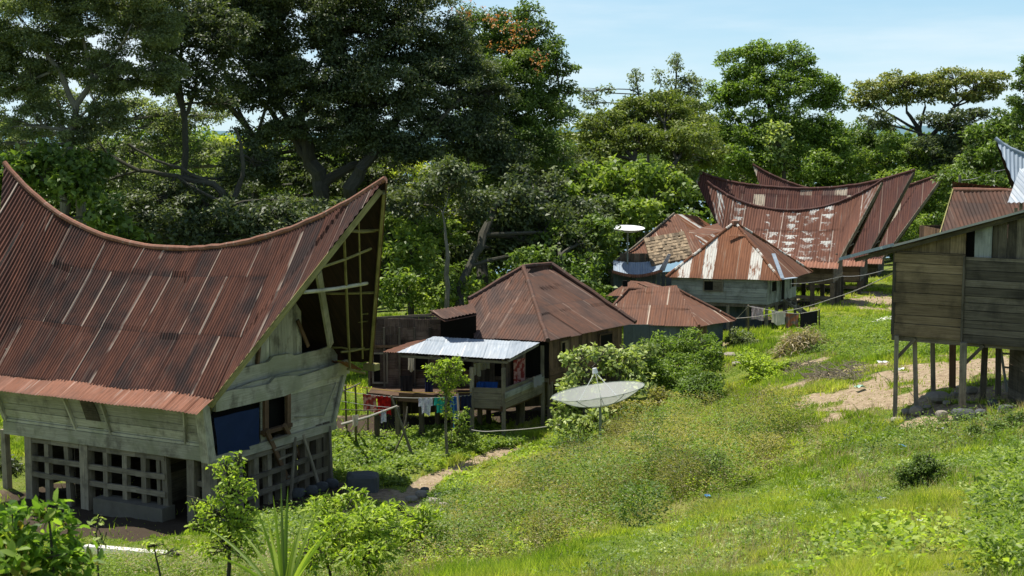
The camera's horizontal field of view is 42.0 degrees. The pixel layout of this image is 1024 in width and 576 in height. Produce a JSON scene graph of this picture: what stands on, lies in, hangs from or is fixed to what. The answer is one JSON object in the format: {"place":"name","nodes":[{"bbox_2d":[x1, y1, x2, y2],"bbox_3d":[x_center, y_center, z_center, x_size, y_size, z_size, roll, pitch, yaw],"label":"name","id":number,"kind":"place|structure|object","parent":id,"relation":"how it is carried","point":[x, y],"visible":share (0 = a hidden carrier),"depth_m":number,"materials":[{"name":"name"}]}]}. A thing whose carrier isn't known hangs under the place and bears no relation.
{"place":"outdoors","nodes":[
{"label":"outdoors","id":0,"kind":"place"},
{"bbox_2d":[3,125,1010,147],"bbox_3d":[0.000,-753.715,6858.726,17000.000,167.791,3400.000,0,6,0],"label":"hills","id":1,"kind":"structure","parent":0,"point":[924,128],"depth_m":6448.85,"materials":[{"name":"green plant"}]},
{"bbox_2d":[0,258,1023,575],"bbox_3d":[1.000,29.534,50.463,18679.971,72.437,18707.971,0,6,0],"label":"ground","id":2,"kind":"structure","parent":0,"point":[142,530],"depth_m":39.25,"materials":[{"name":"green plant"}]},
{"bbox_2d":[0,488,107,575],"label":"broadleaf shrub","id":3,"kind":"object","parent":2,"relation":"on","point":[17,542],"visible":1,"depth_m":11.52,"materials":[{"name":"green plant"}]},
{"bbox_2d":[0,135,154,242],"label":"broadleaf tree","id":4,"kind":"object","parent":2,"relation":"on","point":[78,178],"visible":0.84,"depth_m":59.52,"materials":[{"name":"green plant"}]},
{"bbox_2d":[0,146,176,231],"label":"back tree","id":5,"kind":"object","parent":2,"relation":"on","point":[54,204],"visible":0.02,"depth_m":86.49,"materials":[{"name":"green plant"}]},
{"bbox_2d":[87,514,106,575],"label":"sprig","id":6,"kind":"object","parent":2,"relation":"on","point":[100,522],"visible":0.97,"depth_m":15.39,"materials":[{"name":"green plant"}]},
{"bbox_2d":[0,0,194,224],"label":"feathery tree","id":7,"kind":"object","parent":2,"relation":"on","point":[109,65],"visible":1,"depth_m":61.45,"materials":[{"name":"green plant"}]},
{"bbox_2d":[0,53,246,213],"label":"back tree","id":8,"kind":"object","parent":2,"relation":"on","point":[170,126],"visible":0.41,"depth_m":82.58,"materials":[{"name":"green plant"}]},
{"bbox_2d":[80,544,177,558],"bbox_3d":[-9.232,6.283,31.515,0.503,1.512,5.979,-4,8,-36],"label":"kerb","id":9,"kind":"structure","parent":2,"relation":"on","point":[113,548],"depth_m":31.61,"materials":[{"name":"concrete"}]},
{"bbox_2d":[142,538,182,575],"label":"sprig","id":10,"kind":"object","parent":2,"relation":"on","point":[167,554],"visible":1,"depth_m":20.55,"materials":[{"name":"green plant"}]},
{"bbox_2d":[0,161,387,523],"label":"saddle roofed house","id":11,"kind":"structure","parent":2,"relation":"on","point":[175,371],"depth_m":40.45,"materials":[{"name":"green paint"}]},
{"bbox_2d":[133,0,265,207],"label":"slender tree","id":12,"kind":"object","parent":2,"relation":"on","point":[222,45],"visible":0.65,"depth_m":66.46,"materials":[{"name":"green plant"}]},
{"bbox_2d":[94,128,330,238],"bbox_3d":[-14.825,-1.615,65.928,13.376,12.531,5.989,1,6,10],"label":"leaning tree","id":13,"kind":"object","parent":2,"relation":"on","point":[171,191],"visible":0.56,"depth_m":64.74,"materials":[{"name":"green plant"}]},
{"bbox_2d":[184,450,267,575],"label":"leafy bush","id":14,"kind":"object","parent":2,"relation":"on","point":[228,532],"visible":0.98,"depth_m":21.64,"materials":[{"name":"green plant"}]},
{"bbox_2d":[115,196,346,245],"bbox_3d":[-12.947,0.256,63.650,13.209,9.202,5.448,-1,6,-7],"label":"broadleaf tree","id":15,"kind":"object","parent":2,"relation":"on","point":[200,227],"visible":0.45,"depth_m":61.95,"materials":[{"name":"green plant"}]},
{"bbox_2d":[65,537,412,575],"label":"weeds","id":16,"kind":"object","parent":2,"relation":"on","point":[111,561],"visible":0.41,"depth_m":24.17,"materials":[{"name":"green plant"}]},
{"bbox_2d":[93,115,393,209],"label":"back tree","id":17,"kind":"object","parent":2,"relation":"on","point":[201,135],"visible":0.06,"depth_m":95.89,"materials":[{"name":"green plant"}]},
{"bbox_2d":[100,530,401,575],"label":"dry weeds","id":18,"kind":"object","parent":2,"relation":"on","point":[207,559],"visible":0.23,"depth_m":24.09,"materials":[{"name":"green plant"}]},
{"bbox_2d":[204,489,339,575],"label":"sword leaved plant","id":19,"kind":"object","parent":2,"relation":"on","point":[281,567],"visible":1,"depth_m":14.81,"materials":[{"name":"green plant"}]},
{"bbox_2d":[134,0,418,210],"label":"back tree","id":20,"kind":"object","parent":2,"relation":"on","point":[302,182],"visible":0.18,"depth_m":77.51,"materials":[{"name":"green plant"}]},
{"bbox_2d":[264,423,299,489],"bbox_3d":[-6.893,5.307,41.890,0.321,2.553,3.589,1,6,13],"label":"ladder","id":21,"kind":"object","parent":2,"relation":"on","point":[275,449],"visible":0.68,"depth_m":40.97,"materials":[{"name":"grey wood"}]},
{"bbox_2d":[214,489,448,559],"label":"weeds","id":22,"kind":"object","parent":2,"relation":"on","point":[294,527],"visible":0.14,"depth_m":32.58,"materials":[{"name":"green plant"}]},
{"bbox_2d":[210,97,474,229],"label":"back tree","id":23,"kind":"object","parent":2,"relation":"on","point":[229,141],"visible":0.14,"depth_m":83.33,"materials":[{"name":"green plant"}]},
{"bbox_2d":[287,484,416,575],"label":"leafy bush","id":24,"kind":"object","parent":2,"relation":"on","point":[362,540],"visible":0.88,"depth_m":20.33,"materials":[{"name":"green plant"}]},
{"bbox_2d":[171,0,539,210],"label":"dark broad tree","id":25,"kind":"object","parent":2,"relation":"on","point":[329,27],"visible":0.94,"depth_m":70.53,"materials":[{"name":"green plant"}]},
{"bbox_2d":[345,470,378,492],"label":"stone block","id":26,"kind":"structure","parent":2,"relation":"on","point":[368,480],"depth_m":41.30,"materials":[{"name":"grey stone"}]},
{"bbox_2d":[341,383,383,433],"bbox_3d":[-5.425,4.532,48.852,1.503,2.748,3.615,-1,6,-5],"label":"pole rack","id":27,"kind":"object","parent":2,"relation":"on","point":[345,397],"visible":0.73,"depth_m":47.99,"materials":[{"name":"wood"}]},
{"bbox_2d":[343,391,469,397],"bbox_3d":[-3.772,3.815,48.319,4.872,0.481,0.038,-2,6,-18],"label":"washing line","id":28,"kind":"object","parent":27,"relation":"attached to","point":[400,397],"visible":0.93,"depth_m":48.21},
{"bbox_2d":[363,394,376,411],"bbox_3d":[-5.117,4.129,47.927,0.505,0.706,0.210,-2,7,-21],"label":"towel","id":29,"kind":"object","parent":28,"relation":"hanging from","point":[368,399],"visible":0.98,"depth_m":47.89,"materials":[{"name":"red fabric"}]},
{"bbox_2d":[390,395,412,453],"bbox_3d":[-3.845,4.940,46.896,0.973,2.494,0.770,0,6,0],"label":"washing prop","id":30,"kind":"object","parent":2,"relation":"on","point":[403,428],"visible":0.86,"depth_m":46.66,"materials":[{"name":"brown wood"}]},
{"bbox_2d":[384,498,451,560],"bbox_3d":[-1.740,4.665,24.174,1.324,1.647,1.164,0,6,0],"label":"leafy bush","id":31,"kind":"object","parent":2,"relation":"on","point":[420,516],"visible":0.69,"depth_m":24.15,"materials":[{"name":"green plant"}]},
{"bbox_2d":[331,422,530,486],"bbox_3d":[-4.066,5.678,47.793,7.352,0.739,9.738,4,7,30],"label":"groundcover","id":32,"kind":"object","parent":2,"relation":"on","point":[378,449],"visible":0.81,"depth_m":47.19,"materials":[{"name":"green plant"}]},
{"bbox_2d":[378,211,488,314],"bbox_3d":[-4.232,0.381,65.544,6.227,8.382,7.531,0,6,0],"label":"broadleaf tree","id":33,"kind":"object","parent":2,"relation":"on","point":[405,240],"visible":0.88,"depth_m":64.59,"materials":[{"name":"green plant"}]},
{"bbox_2d":[385,154,506,307],"bbox_3d":[-3.678,-1.021,65.173,5.674,11.093,5.012,3,7,28],"label":"slender tree","id":34,"kind":"object","parent":2,"relation":"on","point":[429,188],"visible":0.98,"depth_m":64.14,"materials":[{"name":"green plant"}]},
{"bbox_2d":[421,353,470,457],"bbox_3d":[-2.250,4.280,45.712,1.623,4.124,1.043,3,7,23],"label":"young tree","id":35,"kind":"object","parent":2,"relation":"on","point":[445,365],"visible":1,"depth_m":45.57,"materials":[{"name":"green plant"}]},
{"bbox_2d":[439,406,480,449],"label":"leafy bush","id":36,"kind":"object","parent":2,"relation":"on","point":[460,438],"visible":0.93,"depth_m":46.98,"materials":[{"name":"green plant"}]},
{"bbox_2d":[368,262,636,438],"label":"hip roofed house","id":37,"kind":"structure","parent":2,"relation":"on","point":[540,317],"depth_m":53.32,"materials":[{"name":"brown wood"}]},
{"bbox_2d":[372,352,387,383],"bbox_3d":[-5.289,3.209,53.456,0.640,1.270,0.055,0,6,0],"label":"door","id":38,"kind":"structure","parent":37,"relation":"in","point":[377,376],"depth_m":53.45,"materials":[{"name":"brown wood"}]},
{"bbox_2d":[513,358,524,383],"bbox_3d":[0.316,3.204,51.243,0.106,0.981,0.867,4,7,30],"label":"curtain","id":39,"kind":"object","parent":37,"relation":"hanging from","point":[519,370],"visible":0.92,"depth_m":51.20,"materials":[{"name":"red fabric"}]},
{"bbox_2d":[599,331,613,351],"bbox_3d":[3.927,2.300,55.537,0.050,0.870,1.070,4,8,36],"label":"window","id":40,"kind":"structure","parent":37,"relation":"in","point":[604,338],"depth_m":55.52,"materials":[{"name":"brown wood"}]},
{"bbox_2d":[379,142,626,288],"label":"back tree","id":41,"kind":"object","parent":2,"relation":"on","point":[457,254],"visible":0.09,"depth_m":81.68,"materials":[{"name":"green plant"}]},
{"bbox_2d":[426,0,582,290],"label":"flowering tree","id":42,"kind":"object","parent":2,"relation":"on","point":[524,60],"visible":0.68,"depth_m":77.47,"materials":[{"name":"green plant"}]},
{"bbox_2d":[0,122,1020,310],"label":"distant wood","id":43,"kind":"object","parent":2,"relation":"on","point":[704,213],"depth_m":128.84,"materials":[{"name":"green plant"}]},
{"bbox_2d":[0,273,1023,575],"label":"grass","id":44,"kind":"structure","parent":2,"relation":"on","point":[934,495],"depth_m":25.46,"materials":[{"name":"green plant"}]},
{"bbox_2d":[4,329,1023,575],"bbox_3d":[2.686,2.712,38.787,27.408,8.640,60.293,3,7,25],"label":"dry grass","id":45,"kind":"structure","parent":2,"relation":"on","point":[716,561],"depth_m":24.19,"materials":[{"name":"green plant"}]},
{"bbox_2d":[442,434,586,494],"bbox_3d":[-0.292,5.544,42.888,4.021,1.520,12.288,3,7,26],"label":"groundcover","id":46,"kind":"object","parent":2,"relation":"on","point":[452,476],"visible":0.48,"depth_m":43.59,"materials":[{"name":"green plant"}]},
{"bbox_2d":[446,466,596,541],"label":"weeds","id":47,"kind":"object","parent":2,"relation":"on","point":[492,482],"visible":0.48,"depth_m":27.90,"materials":[{"name":"green plant"}]},
{"bbox_2d":[94,191,949,316],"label":"undergrowth","id":48,"kind":"object","parent":2,"relation":"on","point":[604,290],"visible":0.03,"depth_m":78.59,"materials":[{"name":"green plant"}]},
{"bbox_2d":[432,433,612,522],"bbox_3d":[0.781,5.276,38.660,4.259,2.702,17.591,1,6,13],"label":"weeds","id":49,"kind":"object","parent":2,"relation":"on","point":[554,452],"visible":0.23,"depth_m":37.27,"materials":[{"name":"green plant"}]},
{"bbox_2d":[114,195,945,316],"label":"undergrowth","id":50,"kind":"object","parent":2,"relation":"on","point":[913,226],"visible":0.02,"depth_m":83.89,"materials":[{"name":"green plant"}]},
{"bbox_2d":[455,161,617,306],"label":"leaning tree","id":51,"kind":"object","parent":2,"relation":"on","point":[529,209],"visible":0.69,"depth_m":68.31,"materials":[{"name":"green plant"}]},
{"bbox_2d":[500,210,624,290],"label":"broadleaf tree","id":52,"kind":"object","parent":2,"relation":"on","point":[583,274],"visible":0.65,"depth_m":67.76,"materials":[{"name":"green plant"}]},
{"bbox_2d":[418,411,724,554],"bbox_3d":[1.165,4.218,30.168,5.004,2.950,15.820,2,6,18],"label":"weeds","id":53,"kind":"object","parent":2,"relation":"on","point":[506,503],"visible":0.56,"depth_m":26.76,"materials":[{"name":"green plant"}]},
{"bbox_2d":[551,368,644,443],"bbox_3d":[2.858,4.058,44.443,3.104,2.823,3.138,0,6,0],"label":"satellite dish","id":54,"kind":"object","parent":2,"relation":"on","point":[595,371],"visible":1,"depth_m":44.40,"materials":[{"name":"grey metal"}]},
{"bbox_2d":[369,395,836,564],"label":"dry weeds","id":55,"kind":"object","parent":2,"relation":"on","point":[817,441],"visible":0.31,"depth_m":26.56,"materials":[{"name":"green plant"}]},
{"bbox_2d":[546,340,661,441],"bbox_3d":[3.657,3.882,48.588,3.198,3.847,5.940,6,8,42],"label":"pale leaved bush","id":56,"kind":"object","parent":2,"relation":"on","point":[589,419],"visible":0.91,"depth_m":48.11,"materials":[{"name":"green plant"}]},
{"bbox_2d":[347,405,867,575],"bbox_3d":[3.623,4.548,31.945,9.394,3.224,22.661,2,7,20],"label":"weeds","id":57,"kind":"object","parent":2,"relation":"on","point":[591,519],"visible":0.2,"depth_m":27.35,"materials":[{"name":"green plant"}]},
{"bbox_2d":[419,383,810,558],"bbox_3d":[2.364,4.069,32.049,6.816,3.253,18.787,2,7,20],"label":"weeds","id":58,"kind":"object","parent":2,"relation":"on","point":[628,489],"visible":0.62,"depth_m":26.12,"materials":[{"name":"green plant"}]},
{"bbox_2d":[614,225,644,263],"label":"satellite dish","id":59,"kind":"object","parent":2,"relation":"on","point":[627,229],"visible":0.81,"depth_m":76.71,"materials":[{"name":"white paint"}]},
{"bbox_2d":[556,153,709,276],"bbox_3d":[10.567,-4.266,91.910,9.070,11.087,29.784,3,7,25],"label":"broadleaf tree","id":60,"kind":"object","parent":2,"relation":"on","point":[648,182],"visible":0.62,"depth_m":83.83,"materials":[{"name":"green plant"}]},
{"bbox_2d":[541,86,732,242],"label":"acacia tree","id":61,"kind":"object","parent":2,"relation":"on","point":[679,131],"visible":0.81,"depth_m":93.47,"materials":[{"name":"green plant"}]},
{"bbox_2d":[575,52,707,235],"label":"feathery tree","id":62,"kind":"object","parent":2,"relation":"on","point":[680,82],"visible":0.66,"depth_m":113.68,"materials":[{"name":"green plant"}]},
{"bbox_2d":[603,383,684,435],"bbox_3d":[4.682,4.556,46.328,2.987,2.165,2.894,0,6,0],"label":"dark bush","id":63,"kind":"object","parent":2,"relation":"on","point":[659,399],"visible":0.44,"depth_m":46.76,"materials":[{"name":"green plant"}]},
{"bbox_2d":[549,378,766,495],"bbox_3d":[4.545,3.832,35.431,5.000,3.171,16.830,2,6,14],"label":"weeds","id":64,"kind":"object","parent":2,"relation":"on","point":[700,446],"visible":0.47,"depth_m":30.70,"materials":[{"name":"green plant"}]},
{"bbox_2d":[608,212,722,302],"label":"ramshackle hut","id":65,"kind":"object","parent":2,"relation":"on","point":[673,237],"visible":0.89,"depth_m":77.41,"materials":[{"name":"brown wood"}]},
{"bbox_2d":[606,280,736,360],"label":"hip roofed house","id":66,"kind":"structure","parent":2,"relation":"on","point":[673,310],"depth_m":62.94,"materials":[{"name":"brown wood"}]},
{"bbox_2d":[632,325,726,394],"bbox_3d":[6.412,3.392,51.859,3.643,3.496,4.543,1,6,13],"label":"leafy bush","id":67,"kind":"object","parent":2,"relation":"on","point":[710,356],"visible":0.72,"depth_m":52.20,"materials":[{"name":"green plant"}]},
{"bbox_2d":[596,390,785,498],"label":"weeds","id":68,"kind":"object","parent":2,"relation":"on","point":[706,433],"visible":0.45,"depth_m":30.42,"materials":[{"name":"green plant"}]},
{"bbox_2d":[553,395,833,521],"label":"dry weeds","id":69,"kind":"object","parent":2,"relation":"on","point":[716,445],"visible":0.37,"depth_m":30.90,"materials":[{"name":"green plant"}]},
{"bbox_2d":[578,392,817,503],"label":"weeds","id":70,"kind":"object","parent":2,"relation":"on","point":[774,424],"visible":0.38,"depth_m":33.31,"materials":[{"name":"green plant"}]},
{"bbox_2d":[672,371,727,409],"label":"dark bush","id":71,"kind":"object","parent":2,"relation":"on","point":[703,377],"visible":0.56,"depth_m":47.97,"materials":[{"name":"green plant"}]},
{"bbox_2d":[665,219,812,330],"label":"hip roofed house","id":72,"kind":"structure","parent":2,"relation":"on","point":[734,268],"depth_m":70.80,"materials":[{"name":"metal"}]},
{"bbox_2d":[703,280,723,291],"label":"window","id":73,"kind":"structure","parent":72,"relation":"in","point":[708,285],"depth_m":70.51,"materials":[{"name":"grey wood"}]},
{"bbox_2d":[723,326,761,345],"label":"grey green bush","id":74,"kind":"object","parent":2,"relation":"on","point":[733,338],"visible":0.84,"depth_m":62.94,"materials":[{"name":"green plant"}]},
{"bbox_2d":[730,346,794,383],"bbox_3d":[9.894,3.196,53.246,2.306,1.481,3.245,-6,9,-44],"label":"leafy bush","id":75,"kind":"object","parent":2,"relation":"on","point":[747,359],"visible":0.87,"depth_m":52.94,"materials":[{"name":"green plant"}]},
{"bbox_2d":[505,421,1023,575],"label":"weeds","id":76,"kind":"object","parent":2,"relation":"on","point":[955,466],"visible":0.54,"depth_m":21.32,"materials":[{"name":"green plant"}]},
{"bbox_2d":[701,38,858,184],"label":"broadleaf tree","id":77,"kind":"object","parent":2,"relation":"on","point":[751,73],"visible":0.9,"depth_m":119.23,"materials":[{"name":"green plant"}]},
{"bbox_2d":[761,119,799,179],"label":"broadleaf tree","id":78,"kind":"object","parent":2,"relation":"on","point":[779,136],"visible":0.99,"depth_m":116.55,"materials":[{"name":"green plant"}]},
{"bbox_2d":[706,179,883,305],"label":"saddle roofed house","id":79,"kind":"structure","parent":2,"relation":"on","point":[819,241],"depth_m":82.14,"materials":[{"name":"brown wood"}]},
{"bbox_2d":[770,324,834,359],"bbox_3d":[12.381,2.432,56.826,3.015,1.993,1.968,0,6,0],"label":"grassy bush","id":80,"kind":"object","parent":2,"relation":"on","point":[794,342],"visible":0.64,"depth_m":56.62,"materials":[{"name":"brown plant"}]},
{"bbox_2d":[690,165,915,294],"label":"saddle roofed house","id":81,"kind":"structure","parent":2,"relation":"on","point":[894,188],"depth_m":92.44,"materials":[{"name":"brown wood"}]},
{"bbox_2d":[604,118,1014,203],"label":"back tree","id":82,"kind":"object","parent":2,"relation":"on","point":[865,138],"visible":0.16,"depth_m":127.86,"materials":[{"name":"green plant"}]},
{"bbox_2d":[818,309,820,330],"bbox_3d":[14.828,1.651,64.329,0.097,1.391,0.905,2,6,17],"label":"washing prop","id":83,"kind":"object","parent":2,"relation":"on","point":[819,319],"visible":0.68,"depth_m":64.17,"materials":[{"name":"wood"}]},
{"bbox_2d":[737,306,816,317],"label":"washing line","id":84,"kind":"object","parent":83,"relation":"attached to","point":[771,310],"visible":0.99,"depth_m":65.02,"materials":[{"name":"fabric"}]},
{"bbox_2d":[800,311,817,328],"bbox_3d":[14.271,1.536,64.117,0.850,0.917,0.120,2,6,18],"label":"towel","id":85,"kind":"object","parent":84,"relation":"hanging from","point":[808,318],"visible":0.97,"depth_m":64.14,"materials":[{"name":"black fabric"}]},
{"bbox_2d":[779,356,871,382],"bbox_3d":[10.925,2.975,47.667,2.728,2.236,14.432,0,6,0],"label":"brush pile","id":86,"kind":"object","parent":2,"relation":"on","point":[826,374],"visible":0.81,"depth_m":44.36,"materials":[{"name":"brown plant"}]},
{"bbox_2d":[752,163,945,276],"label":"saddle roofed house","id":87,"kind":"structure","parent":2,"relation":"on","point":[917,196],"depth_m":102.32,"materials":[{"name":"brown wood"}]},
{"bbox_2d":[796,312,957,359],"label":"weeds","id":88,"kind":"object","parent":2,"relation":"on","point":[858,341],"visible":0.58,"depth_m":56.52,"materials":[{"name":"green plant"}]},
{"bbox_2d":[771,496,1023,575],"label":"weeds","id":89,"kind":"object","parent":2,"relation":"on","point":[899,533],"visible":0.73,"depth_m":16.45,"materials":[{"name":"green plant"}]},
{"bbox_2d":[848,137,956,259],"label":"acacia tree","id":90,"kind":"object","parent":2,"relation":"on","point":[900,157],"visible":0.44,"depth_m":120.50,"materials":[{"name":"green plant"}]},
{"bbox_2d":[894,451,951,489],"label":"dark bush","id":91,"kind":"object","parent":2,"relation":"on","point":[923,467],"visible":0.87,"depth_m":22.88,"materials":[{"name":"green plant"}]},
{"bbox_2d":[856,106,995,198],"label":"umbrella tree","id":92,"kind":"object","parent":2,"relation":"on","point":[953,145],"visible":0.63,"depth_m":120.77,"materials":[{"name":"green plant"}]},
{"bbox_2d":[829,398,1023,461],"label":"weeds","id":93,"kind":"object","parent":2,"relation":"on","point":[872,442],"visible":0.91,"depth_m":28.74,"materials":[{"name":"green plant"}]},
{"bbox_2d":[845,65,1013,156],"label":"umbrella tree","id":94,"kind":"object","parent":2,"relation":"on","point":[977,92],"visible":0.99,"depth_m":123.09,"materials":[{"name":"green plant"}]},
{"bbox_2d":[839,209,1023,416],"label":"stilt house","id":95,"kind":"structure","parent":2,"relation":"on","point":[972,282],"depth_m":32.49,"materials":[{"name":"brown wood"}]},
{"bbox_2d":[925,391,952,402],"bbox_3d":[10.915,2.798,34.131,0.683,0.285,0.588,0,6,0],"label":"flat stone","id":96,"kind":"object","parent":2,"relation":"on","point":[934,396],"visible":0.84,"depth_m":33.92,"materials":[{"name":"grey stone"}]},
{"bbox_2d":[919,182,1023,305],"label":"rusty roofed house","id":97,"kind":"structure","parent":2,"relation":"on","point":[968,203],"depth_m":54.24,"materials":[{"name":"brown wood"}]},
{"bbox_2d":[931,106,1023,197],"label":"broadleaf tree","id":98,"kind":"object","parent":2,"relation":"on","point":[986,155],"visible":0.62,"depth_m":76.43,"materials":[{"name":"green plant"}]},
{"bbox_2d":[936,441,1023,575],"bbox_3d":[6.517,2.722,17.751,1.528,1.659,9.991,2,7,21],"label":"bush","id":99,"kind":"object","parent":2,"relation":"on","point":[1003,486],"visible":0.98,"depth_m":15.65,"materials":[{"name":"green plant"}]},
{"bbox_2d":[965,411,1023,434],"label":"bush","id":100,"kind":"object","parent":2,"relation":"on","point":[975,428],"visible":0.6,"depth_m":27.93,"materials":[{"name":"green plant"}]},
{"bbox_2d":[994,137,1023,187],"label":"saddle roofed house","id":101,"kind":"structure","parent":2,"relation":"on","point":[1012,158],"depth_m":56.81,"materials":[{"name":"metal"}]},
{"bbox_2d":[1000,54,1023,134],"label":"broadleaf tree","id":102,"kind":"object","parent":2,"relation":"on","point":[1015,101],"visible":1,"depth_m":68.05,"materials":[{"name":"green plant"}]},
{"bbox_2d":[1008,168,1023,211],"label":"zinc canopy shed","id":103,"kind":"structure","parent":2,"relation":"on","point":[1017,194],"depth_m":50.99,"materials":[{"name":"white metal"}]},
{"bbox_2d":[0,0,1023,138],"label":"sky","id":104,"kind":"structure","parent":0,"point":[863,40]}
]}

